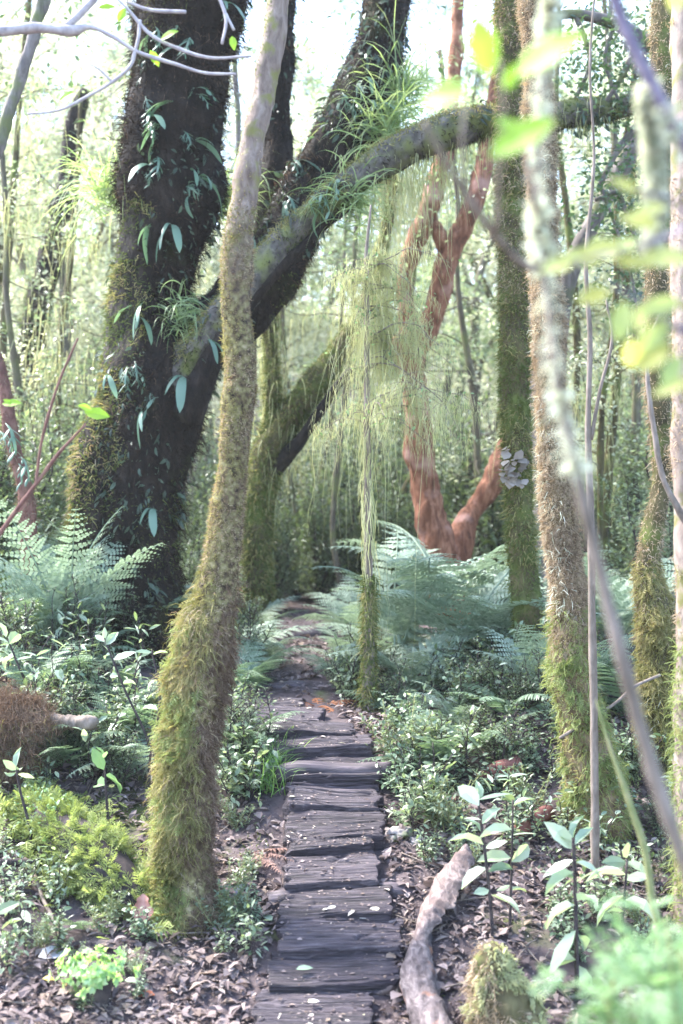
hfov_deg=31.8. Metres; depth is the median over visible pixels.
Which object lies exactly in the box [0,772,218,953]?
moss mound
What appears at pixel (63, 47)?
forest tree
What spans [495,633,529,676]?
seedling
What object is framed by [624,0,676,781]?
moss tree
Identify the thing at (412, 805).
seedling
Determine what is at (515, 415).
moss tree
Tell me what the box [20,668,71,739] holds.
seedling
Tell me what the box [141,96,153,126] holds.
strap fern
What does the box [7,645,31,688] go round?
seedling
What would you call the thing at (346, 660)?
seedling
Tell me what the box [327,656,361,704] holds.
seedling
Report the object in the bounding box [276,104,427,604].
slender tree
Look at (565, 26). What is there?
forest tree
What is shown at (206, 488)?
forest shrub
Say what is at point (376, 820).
path tread
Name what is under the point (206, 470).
forest shrub
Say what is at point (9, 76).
forest tree
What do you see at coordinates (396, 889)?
bearer log
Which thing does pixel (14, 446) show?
strap fern
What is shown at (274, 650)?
fern
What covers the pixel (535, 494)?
slender tree
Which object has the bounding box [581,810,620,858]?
seedling
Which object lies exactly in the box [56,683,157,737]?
fern
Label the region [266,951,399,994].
path tread
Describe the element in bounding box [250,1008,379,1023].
path tread
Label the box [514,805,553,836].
rotten branch
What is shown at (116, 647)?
fern
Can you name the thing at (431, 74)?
forest tree
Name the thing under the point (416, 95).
hanging tussock
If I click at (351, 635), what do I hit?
seedling
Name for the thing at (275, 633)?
fern
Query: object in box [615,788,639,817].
seedling
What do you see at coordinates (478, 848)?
seedling
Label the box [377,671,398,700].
seedling
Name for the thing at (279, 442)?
leaning tree
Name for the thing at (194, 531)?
forest shrub
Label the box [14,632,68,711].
seedling
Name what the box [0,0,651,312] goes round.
sky
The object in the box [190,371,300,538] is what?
forest shrub
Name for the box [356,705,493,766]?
fern
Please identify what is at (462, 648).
seedling
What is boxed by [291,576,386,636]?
fern
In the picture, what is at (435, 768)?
seedling
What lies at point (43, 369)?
forest shrub
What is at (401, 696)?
fern
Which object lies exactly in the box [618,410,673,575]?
forest shrub
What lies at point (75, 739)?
seedling
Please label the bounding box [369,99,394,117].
strap fern
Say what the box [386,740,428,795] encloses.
seedling
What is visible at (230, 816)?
seedling
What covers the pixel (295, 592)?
forest shrub
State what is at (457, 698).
seedling
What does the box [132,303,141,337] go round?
strap fern
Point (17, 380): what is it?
slender tree
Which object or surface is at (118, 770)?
seedling
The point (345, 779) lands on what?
path tread
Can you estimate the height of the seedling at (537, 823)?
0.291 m
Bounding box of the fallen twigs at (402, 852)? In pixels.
[0,632,676,1023]
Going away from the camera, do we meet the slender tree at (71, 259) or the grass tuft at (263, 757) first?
the grass tuft at (263, 757)
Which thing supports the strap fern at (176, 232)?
attached to the giant tree at (114, 466)
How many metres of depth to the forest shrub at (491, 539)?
11.87 m
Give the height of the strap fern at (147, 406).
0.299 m
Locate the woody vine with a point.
(672, 497)
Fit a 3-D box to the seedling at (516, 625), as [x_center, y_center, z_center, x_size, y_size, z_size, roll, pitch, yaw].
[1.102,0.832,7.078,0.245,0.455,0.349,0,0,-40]
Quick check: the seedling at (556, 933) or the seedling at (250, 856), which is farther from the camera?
the seedling at (250, 856)
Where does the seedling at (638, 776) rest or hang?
on the ground at (542, 944)
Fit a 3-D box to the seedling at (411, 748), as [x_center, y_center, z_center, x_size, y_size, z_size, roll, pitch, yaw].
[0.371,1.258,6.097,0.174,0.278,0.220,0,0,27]
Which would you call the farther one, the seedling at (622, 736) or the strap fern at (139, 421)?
the strap fern at (139, 421)
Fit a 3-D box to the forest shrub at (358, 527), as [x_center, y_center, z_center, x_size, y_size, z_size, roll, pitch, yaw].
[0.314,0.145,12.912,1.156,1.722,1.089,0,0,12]
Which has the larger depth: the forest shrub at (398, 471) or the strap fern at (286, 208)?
the forest shrub at (398, 471)
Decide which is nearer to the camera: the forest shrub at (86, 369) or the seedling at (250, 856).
the seedling at (250, 856)
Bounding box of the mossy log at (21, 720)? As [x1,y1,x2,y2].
[0,666,98,800]
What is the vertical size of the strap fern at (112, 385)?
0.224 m
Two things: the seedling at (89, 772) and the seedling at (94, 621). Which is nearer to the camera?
the seedling at (89, 772)
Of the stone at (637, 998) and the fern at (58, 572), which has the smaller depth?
the stone at (637, 998)
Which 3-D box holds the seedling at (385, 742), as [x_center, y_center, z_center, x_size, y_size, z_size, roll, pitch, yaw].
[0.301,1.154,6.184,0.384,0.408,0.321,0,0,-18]
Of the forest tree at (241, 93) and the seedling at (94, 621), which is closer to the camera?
the seedling at (94, 621)
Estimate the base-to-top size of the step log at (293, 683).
0.131 m
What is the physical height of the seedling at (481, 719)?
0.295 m
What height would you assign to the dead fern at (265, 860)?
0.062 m
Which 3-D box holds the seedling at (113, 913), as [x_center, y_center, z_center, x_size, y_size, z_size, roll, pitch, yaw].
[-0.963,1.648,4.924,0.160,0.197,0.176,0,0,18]
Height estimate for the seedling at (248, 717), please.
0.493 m
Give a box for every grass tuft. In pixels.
[224,733,287,778]
[245,748,297,796]
[249,728,306,767]
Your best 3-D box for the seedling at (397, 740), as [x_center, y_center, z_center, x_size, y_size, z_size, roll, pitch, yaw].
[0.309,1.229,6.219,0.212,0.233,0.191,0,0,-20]
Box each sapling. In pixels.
[0,623,39,691]
[0,898,34,948]
[3,748,33,848]
[91,747,121,823]
[95,627,149,771]
[136,649,167,791]
[302,205,496,715]
[449,781,519,937]
[477,791,534,932]
[543,815,605,996]
[586,843,652,957]
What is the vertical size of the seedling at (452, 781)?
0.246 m
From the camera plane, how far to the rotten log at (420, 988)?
4.67 m
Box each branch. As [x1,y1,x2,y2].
[0,0,251,114]
[0,858,41,866]
[25,857,62,943]
[421,0,682,875]
[473,755,522,787]
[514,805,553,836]
[540,0,682,395]
[559,674,660,738]
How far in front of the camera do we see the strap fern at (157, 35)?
7.87 m
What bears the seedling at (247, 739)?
on the ground at (542, 944)
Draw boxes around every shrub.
[0,327,69,500]
[0,331,104,512]
[0,375,96,543]
[0,396,72,588]
[0,409,49,577]
[7,333,70,404]
[16,307,98,429]
[28,384,91,553]
[42,345,102,484]
[70,316,102,417]
[178,473,211,580]
[180,525,206,598]
[181,396,256,553]
[183,459,218,546]
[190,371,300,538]
[193,554,259,626]
[254,426,333,566]
[256,356,385,508]
[271,501,314,601]
[273,467,345,599]
[275,417,361,577]
[285,465,363,604]
[294,432,386,593]
[304,387,405,572]
[317,385,437,550]
[320,444,411,593]
[357,460,455,588]
[375,408,465,556]
[401,379,500,528]
[405,370,503,554]
[449,447,509,602]
[461,365,596,540]
[490,405,628,542]
[529,887,682,1023]
[565,347,649,516]
[569,365,671,573]
[573,443,636,573]
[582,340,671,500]
[592,380,668,553]
[596,454,675,606]
[609,418,672,573]
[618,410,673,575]
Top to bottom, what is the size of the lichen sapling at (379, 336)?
3.212 m
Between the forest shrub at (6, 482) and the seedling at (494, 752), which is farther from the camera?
the forest shrub at (6, 482)
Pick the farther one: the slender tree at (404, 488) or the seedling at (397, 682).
the slender tree at (404, 488)
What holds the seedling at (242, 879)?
on the ground at (542, 944)
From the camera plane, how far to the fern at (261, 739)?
6.16 m
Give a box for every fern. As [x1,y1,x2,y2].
[0,423,21,462]
[0,499,168,645]
[0,516,68,592]
[0,539,58,596]
[0,585,118,641]
[0,638,109,695]
[1,640,135,690]
[4,704,85,759]
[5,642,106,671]
[12,708,132,768]
[16,457,34,490]
[42,515,108,619]
[49,615,141,669]
[50,919,93,928]
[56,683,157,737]
[65,659,158,696]
[66,729,155,778]
[90,677,162,709]
[102,585,194,617]
[103,367,131,397]
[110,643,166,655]
[114,305,152,344]
[128,156,164,187]
[129,363,146,388]
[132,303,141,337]
[137,407,143,446]
[138,224,150,263]
[139,27,164,53]
[139,508,156,536]
[140,123,160,163]
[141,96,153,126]
[142,100,172,136]
[142,393,157,423]
[146,114,165,139]
[153,25,193,65]
[155,662,273,695]
[156,223,181,260]
[164,375,185,412]
[180,131,221,162]
[185,181,202,218]
[188,87,217,108]
[190,166,221,209]
[207,339,223,363]
[215,755,285,784]
[220,705,307,751]
[221,0,244,20]
[233,638,319,688]
[234,620,318,643]
[236,625,312,663]
[240,596,309,628]
[254,848,290,873]
[282,196,297,217]
[291,160,320,175]
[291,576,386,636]
[298,136,313,165]
[301,649,347,674]
[303,624,382,658]
[305,698,354,712]
[309,190,334,237]
[313,530,495,644]
[313,619,469,657]
[320,179,339,221]
[324,626,503,692]
[325,520,549,605]
[335,687,453,714]
[336,92,365,119]
[352,76,378,121]
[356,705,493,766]
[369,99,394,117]
[380,548,603,646]
[402,710,546,752]
[403,601,607,678]
[404,587,507,653]
[412,680,482,723]
[416,559,509,605]
[444,673,556,719]
[469,550,625,595]
[470,624,633,697]
[498,586,632,636]
[502,634,635,688]
[513,649,634,695]
[539,557,675,638]
[549,662,630,721]
[611,734,673,768]
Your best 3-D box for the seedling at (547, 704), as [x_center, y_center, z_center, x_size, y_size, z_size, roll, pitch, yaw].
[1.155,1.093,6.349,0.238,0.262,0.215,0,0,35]
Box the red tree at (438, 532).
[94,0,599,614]
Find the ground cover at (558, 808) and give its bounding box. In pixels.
[0,567,675,896]
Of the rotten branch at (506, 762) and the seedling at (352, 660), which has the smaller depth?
the rotten branch at (506, 762)
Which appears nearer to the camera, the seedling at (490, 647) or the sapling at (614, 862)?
the sapling at (614, 862)
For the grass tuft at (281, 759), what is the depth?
6.16 m
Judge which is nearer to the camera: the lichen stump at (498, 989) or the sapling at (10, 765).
the lichen stump at (498, 989)
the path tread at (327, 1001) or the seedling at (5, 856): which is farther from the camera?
the seedling at (5, 856)
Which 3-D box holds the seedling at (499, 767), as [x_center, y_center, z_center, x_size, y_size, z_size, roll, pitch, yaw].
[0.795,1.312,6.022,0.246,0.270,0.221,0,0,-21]
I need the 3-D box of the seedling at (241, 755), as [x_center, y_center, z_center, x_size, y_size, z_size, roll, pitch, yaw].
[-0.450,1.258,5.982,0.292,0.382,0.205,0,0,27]
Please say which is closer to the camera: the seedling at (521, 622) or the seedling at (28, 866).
the seedling at (28, 866)
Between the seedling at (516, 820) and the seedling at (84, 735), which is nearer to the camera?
the seedling at (516, 820)
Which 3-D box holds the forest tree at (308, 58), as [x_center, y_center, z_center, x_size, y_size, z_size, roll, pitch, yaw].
[-1.617,-4.699,22.373,6.511,9.872,5.254,0,0,-10]
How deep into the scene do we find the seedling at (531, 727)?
6.25 m
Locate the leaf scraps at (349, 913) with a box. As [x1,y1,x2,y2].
[268,698,388,1023]
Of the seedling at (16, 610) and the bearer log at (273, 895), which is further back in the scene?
the seedling at (16, 610)
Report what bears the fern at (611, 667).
on the ground at (542, 944)
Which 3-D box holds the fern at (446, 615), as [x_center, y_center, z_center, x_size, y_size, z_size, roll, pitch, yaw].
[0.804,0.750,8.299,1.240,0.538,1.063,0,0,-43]
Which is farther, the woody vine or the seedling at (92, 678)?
the seedling at (92, 678)
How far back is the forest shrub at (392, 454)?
15.78 m
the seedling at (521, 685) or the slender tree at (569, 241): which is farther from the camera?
the slender tree at (569, 241)
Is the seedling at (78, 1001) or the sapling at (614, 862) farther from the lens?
the sapling at (614, 862)
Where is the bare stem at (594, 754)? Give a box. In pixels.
[584,0,613,894]
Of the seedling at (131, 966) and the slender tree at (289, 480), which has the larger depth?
the slender tree at (289, 480)
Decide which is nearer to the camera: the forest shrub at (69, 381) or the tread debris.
the tread debris
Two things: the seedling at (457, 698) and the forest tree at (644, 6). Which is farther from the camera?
the forest tree at (644, 6)
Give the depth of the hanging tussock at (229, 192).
8.59 m
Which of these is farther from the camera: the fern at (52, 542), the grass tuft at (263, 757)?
the fern at (52, 542)
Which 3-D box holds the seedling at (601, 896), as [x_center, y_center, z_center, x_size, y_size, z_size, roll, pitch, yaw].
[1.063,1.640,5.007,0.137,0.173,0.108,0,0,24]
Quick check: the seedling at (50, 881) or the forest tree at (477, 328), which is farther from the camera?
the forest tree at (477, 328)
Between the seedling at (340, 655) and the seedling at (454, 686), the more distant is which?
the seedling at (340, 655)
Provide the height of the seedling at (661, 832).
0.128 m
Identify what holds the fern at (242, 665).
on the ground at (542, 944)
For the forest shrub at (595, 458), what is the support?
on the ground at (542, 944)
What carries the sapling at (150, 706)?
on the ground at (542, 944)
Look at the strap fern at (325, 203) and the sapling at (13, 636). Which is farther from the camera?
the strap fern at (325, 203)
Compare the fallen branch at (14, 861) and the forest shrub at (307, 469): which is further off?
the forest shrub at (307, 469)
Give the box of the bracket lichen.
[499,447,528,488]
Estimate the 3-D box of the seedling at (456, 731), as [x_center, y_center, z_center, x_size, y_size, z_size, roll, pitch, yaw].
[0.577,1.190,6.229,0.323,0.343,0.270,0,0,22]
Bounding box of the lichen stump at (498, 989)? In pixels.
[458,936,552,1023]
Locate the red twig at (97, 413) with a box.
[0,338,109,536]
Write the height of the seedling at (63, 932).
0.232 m
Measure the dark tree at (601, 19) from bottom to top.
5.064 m
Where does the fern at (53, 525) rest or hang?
on the ground at (542, 944)
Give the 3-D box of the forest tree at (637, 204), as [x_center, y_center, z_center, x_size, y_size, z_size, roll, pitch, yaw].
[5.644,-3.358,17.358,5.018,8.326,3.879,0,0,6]
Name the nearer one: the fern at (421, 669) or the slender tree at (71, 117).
the fern at (421, 669)
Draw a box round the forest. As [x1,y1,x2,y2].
[7,108,671,451]
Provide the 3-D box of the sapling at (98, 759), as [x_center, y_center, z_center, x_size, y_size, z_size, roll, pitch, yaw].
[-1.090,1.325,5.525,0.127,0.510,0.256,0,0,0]
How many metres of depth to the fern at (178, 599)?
7.83 m
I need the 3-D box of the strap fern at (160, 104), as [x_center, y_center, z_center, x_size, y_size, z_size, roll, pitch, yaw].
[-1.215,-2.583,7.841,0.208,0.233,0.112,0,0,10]
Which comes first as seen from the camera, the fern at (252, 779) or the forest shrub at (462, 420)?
the fern at (252, 779)
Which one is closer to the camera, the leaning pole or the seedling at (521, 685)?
the leaning pole
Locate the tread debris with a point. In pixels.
(348, 879)
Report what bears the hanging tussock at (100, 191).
hanging from the giant tree at (114, 466)
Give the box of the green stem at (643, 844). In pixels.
[596,700,663,981]
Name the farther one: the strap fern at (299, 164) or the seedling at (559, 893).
the strap fern at (299, 164)
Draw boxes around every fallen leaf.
[125,977,136,982]
[138,990,154,996]
[263,915,272,919]
[297,965,311,969]
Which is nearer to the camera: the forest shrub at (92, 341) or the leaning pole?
the leaning pole
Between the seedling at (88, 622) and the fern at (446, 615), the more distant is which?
the fern at (446, 615)
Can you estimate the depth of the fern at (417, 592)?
7.87 m
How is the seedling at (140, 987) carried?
on the ground at (542, 944)
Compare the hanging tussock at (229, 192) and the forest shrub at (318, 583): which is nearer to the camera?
the hanging tussock at (229, 192)
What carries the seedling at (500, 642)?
on the ground at (542, 944)
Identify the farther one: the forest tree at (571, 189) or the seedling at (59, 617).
the forest tree at (571, 189)
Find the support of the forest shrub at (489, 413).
on the ground at (542, 944)
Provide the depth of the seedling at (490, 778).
5.67 m
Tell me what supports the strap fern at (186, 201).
attached to the giant tree at (114, 466)
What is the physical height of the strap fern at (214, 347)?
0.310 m
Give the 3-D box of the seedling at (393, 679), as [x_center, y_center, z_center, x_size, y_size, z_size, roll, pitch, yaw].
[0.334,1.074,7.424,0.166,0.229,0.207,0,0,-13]
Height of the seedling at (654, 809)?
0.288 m
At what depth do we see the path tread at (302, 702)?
6.88 m
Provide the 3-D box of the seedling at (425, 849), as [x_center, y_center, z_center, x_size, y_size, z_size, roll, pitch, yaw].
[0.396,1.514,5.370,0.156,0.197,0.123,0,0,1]
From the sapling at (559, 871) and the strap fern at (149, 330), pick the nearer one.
the sapling at (559, 871)
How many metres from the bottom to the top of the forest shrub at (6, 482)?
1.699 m
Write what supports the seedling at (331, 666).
on the ground at (542, 944)
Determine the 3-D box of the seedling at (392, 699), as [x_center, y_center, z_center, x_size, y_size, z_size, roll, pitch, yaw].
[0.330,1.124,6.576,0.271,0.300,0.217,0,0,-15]
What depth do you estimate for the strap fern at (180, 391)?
7.71 m
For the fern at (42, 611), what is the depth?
7.28 m
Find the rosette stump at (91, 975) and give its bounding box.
[47,944,141,1013]
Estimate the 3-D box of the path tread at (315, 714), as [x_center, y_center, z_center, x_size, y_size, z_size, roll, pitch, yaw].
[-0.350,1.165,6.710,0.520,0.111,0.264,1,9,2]
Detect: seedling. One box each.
[0,589,23,637]
[0,592,53,667]
[0,596,23,650]
[0,626,31,683]
[0,821,15,853]
[0,833,24,881]
[0,869,36,924]
[0,902,34,974]
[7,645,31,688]
[7,846,44,889]
[8,867,24,896]
[10,580,34,639]
[10,659,32,687]
[11,752,60,790]
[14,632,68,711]
[15,662,83,748]
[18,903,61,948]
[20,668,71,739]
[29,729,64,758]
[31,752,59,783]
[33,852,69,903]
[34,587,92,658]
[36,585,81,640]
[36,673,95,745]
[40,842,77,904]
[43,883,68,913]
[44,906,77,947]
[46,603,87,680]
[50,667,80,702]
[55,573,116,656]
[60,654,108,702]
[61,638,104,704]
[61,729,81,752]
[62,939,88,960]
[69,984,94,1012]
[71,712,128,778]
[72,619,101,679]
[74,750,97,783]
[79,604,117,681]
[79,618,118,674]
[80,888,130,930]
[85,696,136,760]
[88,729,143,793]
[95,710,130,748]
[99,703,128,727]
[100,671,153,723]
[101,611,160,707]
[107,627,135,651]
[108,592,160,659]
[120,679,153,741]
[122,901,163,944]
[122,944,150,977]
[128,974,148,997]
[195,880,248,932]
[213,870,260,923]
[213,927,233,955]
[214,730,254,784]
[214,740,251,813]
[217,730,273,804]
[218,794,255,831]
[219,709,257,766]
[222,681,293,745]
[222,898,271,959]
[223,726,257,764]
[224,689,267,733]
[224,856,257,887]
[225,672,254,722]
[225,725,277,794]
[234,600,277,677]
[235,593,269,634]
[236,889,262,920]
[239,848,263,873]
[320,649,359,697]
[323,634,360,673]
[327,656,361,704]
[334,651,359,680]
[335,639,351,659]
[336,672,359,697]
[338,646,361,695]
[341,619,359,669]
[345,625,386,650]
[359,692,434,758]
[372,749,418,794]
[376,657,412,706]
[377,643,404,687]
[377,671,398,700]
[377,691,419,730]
[382,709,434,766]
[383,726,418,757]
[384,668,406,694]
[385,770,433,834]
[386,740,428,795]
[388,676,437,727]
[388,797,418,826]
[389,701,428,737]
[399,742,456,823]
[400,735,428,778]
[407,766,470,830]
[413,830,442,867]
[415,765,486,840]
[417,636,466,698]
[417,640,466,681]
[421,710,451,739]
[421,725,453,770]
[422,821,442,857]
[423,705,488,779]
[423,748,467,791]
[424,706,484,766]
[436,646,461,680]
[442,657,491,701]
[442,667,485,710]
[443,679,463,701]
[443,826,482,866]
[446,810,482,846]
[452,634,507,712]
[452,656,478,682]
[454,694,494,734]
[457,605,507,658]
[460,639,480,659]
[464,650,501,680]
[466,761,494,800]
[467,656,511,713]
[475,702,529,761]
[479,634,499,658]
[479,745,524,792]
[483,769,526,822]
[489,626,511,665]
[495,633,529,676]
[495,797,528,849]
[497,653,543,712]
[497,785,542,828]
[501,616,545,670]
[501,682,521,714]
[502,762,553,809]
[503,739,541,776]
[504,621,547,654]
[506,727,550,781]
[510,670,544,701]
[517,648,554,715]
[518,792,561,844]
[520,717,544,750]
[537,694,558,739]
[542,745,561,777]
[542,878,570,916]
[543,896,585,937]
[548,709,560,746]
[548,798,576,832]
[552,914,594,963]
[553,755,564,784]
[557,883,584,915]
[564,776,618,825]
[565,866,620,922]
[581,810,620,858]
[582,887,610,922]
[599,686,614,712]
[600,651,636,703]
[605,835,653,886]
[609,719,666,783]
[611,718,634,756]
[615,730,662,792]
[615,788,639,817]
[616,888,662,929]
[625,921,646,958]
[629,792,644,814]
[633,916,681,964]
[638,779,672,833]
[655,845,673,871]
[656,821,667,840]
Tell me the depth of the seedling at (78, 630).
6.96 m
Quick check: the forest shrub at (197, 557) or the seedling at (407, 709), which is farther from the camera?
the forest shrub at (197, 557)
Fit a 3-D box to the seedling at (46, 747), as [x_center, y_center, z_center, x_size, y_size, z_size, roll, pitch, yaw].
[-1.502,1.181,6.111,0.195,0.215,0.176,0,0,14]
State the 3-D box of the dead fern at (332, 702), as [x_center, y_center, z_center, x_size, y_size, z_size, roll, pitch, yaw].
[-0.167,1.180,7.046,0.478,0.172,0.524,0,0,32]
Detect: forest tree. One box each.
[0,0,111,369]
[0,0,123,342]
[0,0,124,302]
[0,0,224,359]
[0,40,107,388]
[0,68,90,309]
[1,15,227,400]
[8,0,246,383]
[40,0,305,284]
[74,31,241,458]
[74,93,354,424]
[95,7,402,458]
[198,155,440,491]
[223,0,394,395]
[284,45,453,446]
[289,187,431,411]
[322,62,565,464]
[336,121,491,468]
[347,52,612,480]
[363,45,571,449]
[385,0,603,447]
[402,67,670,412]
[407,0,649,338]
[480,22,671,423]
[555,118,671,419]
[557,78,671,343]
[558,2,650,271]
[560,69,671,402]
[563,0,651,431]
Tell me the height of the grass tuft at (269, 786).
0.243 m
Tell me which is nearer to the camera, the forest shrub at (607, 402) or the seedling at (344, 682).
the seedling at (344, 682)
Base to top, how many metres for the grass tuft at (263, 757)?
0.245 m
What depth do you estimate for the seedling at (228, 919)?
4.99 m
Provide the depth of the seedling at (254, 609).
9.09 m
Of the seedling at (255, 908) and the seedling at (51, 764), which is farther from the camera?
the seedling at (51, 764)
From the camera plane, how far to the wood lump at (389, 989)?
4.58 m
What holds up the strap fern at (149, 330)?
attached to the giant tree at (114, 466)
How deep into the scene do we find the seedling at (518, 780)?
5.79 m
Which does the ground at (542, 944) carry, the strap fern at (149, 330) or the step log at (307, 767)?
the step log at (307, 767)
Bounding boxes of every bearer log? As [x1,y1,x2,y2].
[266,889,290,909]
[379,882,414,899]
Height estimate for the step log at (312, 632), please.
0.166 m
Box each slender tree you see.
[0,0,91,398]
[0,38,130,474]
[0,92,120,498]
[11,83,90,435]
[29,57,131,373]
[43,198,77,457]
[113,37,330,432]
[189,120,333,515]
[189,225,389,599]
[274,215,451,588]
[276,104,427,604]
[318,217,483,543]
[349,49,563,596]
[466,51,671,573]
[472,55,649,593]
[486,0,633,447]
[526,184,549,601]
[556,0,669,521]
[559,126,640,357]
[566,217,674,587]
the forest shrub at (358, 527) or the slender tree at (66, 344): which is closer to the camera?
the forest shrub at (358, 527)
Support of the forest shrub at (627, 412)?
on the ground at (542, 944)
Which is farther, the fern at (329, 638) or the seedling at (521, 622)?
the fern at (329, 638)
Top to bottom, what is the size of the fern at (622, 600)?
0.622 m
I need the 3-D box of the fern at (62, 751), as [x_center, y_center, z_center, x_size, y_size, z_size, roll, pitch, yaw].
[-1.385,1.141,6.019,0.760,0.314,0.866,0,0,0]
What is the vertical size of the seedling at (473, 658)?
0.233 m
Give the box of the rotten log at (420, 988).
[399,843,474,1023]
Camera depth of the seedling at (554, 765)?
6.06 m
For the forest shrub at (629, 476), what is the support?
on the ground at (542, 944)
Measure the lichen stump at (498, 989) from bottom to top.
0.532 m
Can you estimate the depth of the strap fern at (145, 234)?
7.90 m
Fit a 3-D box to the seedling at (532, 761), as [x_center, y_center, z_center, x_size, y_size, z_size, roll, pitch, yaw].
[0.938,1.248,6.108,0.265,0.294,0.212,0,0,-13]
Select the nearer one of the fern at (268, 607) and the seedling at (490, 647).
the seedling at (490, 647)
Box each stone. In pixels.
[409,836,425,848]
[621,984,654,1002]
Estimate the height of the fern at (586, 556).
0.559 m
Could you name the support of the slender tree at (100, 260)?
on the ground at (542, 944)
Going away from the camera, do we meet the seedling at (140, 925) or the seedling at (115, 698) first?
the seedling at (140, 925)
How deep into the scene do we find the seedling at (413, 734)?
6.12 m
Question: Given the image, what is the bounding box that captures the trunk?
[0,352,43,602]
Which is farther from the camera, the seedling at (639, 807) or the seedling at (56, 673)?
the seedling at (56, 673)
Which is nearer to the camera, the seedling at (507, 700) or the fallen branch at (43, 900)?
the fallen branch at (43, 900)
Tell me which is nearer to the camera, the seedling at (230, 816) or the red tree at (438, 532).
the seedling at (230, 816)
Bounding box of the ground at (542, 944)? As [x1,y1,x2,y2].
[0,314,681,1023]
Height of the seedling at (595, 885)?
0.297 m
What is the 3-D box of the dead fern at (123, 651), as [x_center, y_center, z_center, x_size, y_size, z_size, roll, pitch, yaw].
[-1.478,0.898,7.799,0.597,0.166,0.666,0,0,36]
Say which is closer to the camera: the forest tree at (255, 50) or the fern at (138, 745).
the fern at (138, 745)
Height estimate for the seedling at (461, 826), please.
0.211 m
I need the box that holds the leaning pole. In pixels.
[0,0,50,158]
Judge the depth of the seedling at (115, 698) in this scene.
6.47 m
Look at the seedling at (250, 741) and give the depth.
6.02 m
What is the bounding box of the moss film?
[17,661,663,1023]
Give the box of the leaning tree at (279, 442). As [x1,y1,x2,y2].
[200,0,572,631]
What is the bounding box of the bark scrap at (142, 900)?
[131,894,153,928]
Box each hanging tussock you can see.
[28,119,213,279]
[134,279,212,347]
[219,141,283,230]
[281,141,419,258]
[295,62,449,201]
[308,0,476,140]
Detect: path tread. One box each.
[235,704,325,720]
[238,698,305,706]
[246,719,355,739]
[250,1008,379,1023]
[253,989,374,1023]
[259,734,373,766]
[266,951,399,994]
[275,884,393,928]
[275,918,404,960]
[282,782,383,820]
[282,850,381,891]
[283,809,387,850]
[284,832,374,861]
[289,755,382,787]
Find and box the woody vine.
[645,318,682,522]
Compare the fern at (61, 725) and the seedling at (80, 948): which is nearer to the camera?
the seedling at (80, 948)
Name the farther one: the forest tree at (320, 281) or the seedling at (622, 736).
the forest tree at (320, 281)
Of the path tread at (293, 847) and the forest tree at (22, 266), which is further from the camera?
the forest tree at (22, 266)
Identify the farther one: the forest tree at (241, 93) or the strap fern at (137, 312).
the forest tree at (241, 93)
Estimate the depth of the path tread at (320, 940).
4.82 m
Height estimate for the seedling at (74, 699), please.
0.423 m
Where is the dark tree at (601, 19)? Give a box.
[554,0,671,365]
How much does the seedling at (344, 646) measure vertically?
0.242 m
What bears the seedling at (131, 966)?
on the ground at (542, 944)
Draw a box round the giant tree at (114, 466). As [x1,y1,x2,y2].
[0,0,636,666]
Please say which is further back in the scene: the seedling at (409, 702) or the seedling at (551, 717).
the seedling at (409, 702)
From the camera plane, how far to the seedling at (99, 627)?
7.12 m
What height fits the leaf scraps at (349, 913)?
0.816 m
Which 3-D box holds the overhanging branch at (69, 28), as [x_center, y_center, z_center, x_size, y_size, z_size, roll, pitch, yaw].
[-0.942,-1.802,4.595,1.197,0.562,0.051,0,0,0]
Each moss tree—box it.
[138,0,288,945]
[350,0,639,849]
[486,0,546,668]
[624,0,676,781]
[659,3,682,934]
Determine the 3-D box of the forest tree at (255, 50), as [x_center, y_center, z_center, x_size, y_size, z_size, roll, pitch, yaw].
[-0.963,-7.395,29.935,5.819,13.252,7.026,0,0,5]
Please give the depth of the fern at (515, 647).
6.76 m
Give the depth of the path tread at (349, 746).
6.20 m
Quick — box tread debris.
[238,697,404,1023]
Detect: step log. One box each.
[262,680,305,687]
[274,760,392,785]
[288,626,336,637]
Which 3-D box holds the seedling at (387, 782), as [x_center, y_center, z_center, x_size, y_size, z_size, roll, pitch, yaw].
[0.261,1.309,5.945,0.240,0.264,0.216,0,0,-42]
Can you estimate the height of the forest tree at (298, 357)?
7.070 m
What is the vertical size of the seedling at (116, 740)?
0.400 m
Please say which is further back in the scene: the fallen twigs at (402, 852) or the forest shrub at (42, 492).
the forest shrub at (42, 492)
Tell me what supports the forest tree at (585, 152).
on the ground at (542, 944)
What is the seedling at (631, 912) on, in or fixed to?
on the ground at (542, 944)
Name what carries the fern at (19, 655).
on the ground at (542, 944)
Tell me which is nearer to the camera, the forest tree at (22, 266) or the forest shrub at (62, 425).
the forest shrub at (62, 425)
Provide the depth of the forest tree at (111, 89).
21.31 m
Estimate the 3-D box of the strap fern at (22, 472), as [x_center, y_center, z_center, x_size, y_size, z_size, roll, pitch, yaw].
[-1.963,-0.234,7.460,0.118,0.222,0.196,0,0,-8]
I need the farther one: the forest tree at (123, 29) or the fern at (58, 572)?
the forest tree at (123, 29)
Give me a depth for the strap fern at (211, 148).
7.92 m
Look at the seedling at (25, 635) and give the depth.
6.91 m
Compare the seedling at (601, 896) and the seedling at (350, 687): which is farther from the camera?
the seedling at (350, 687)

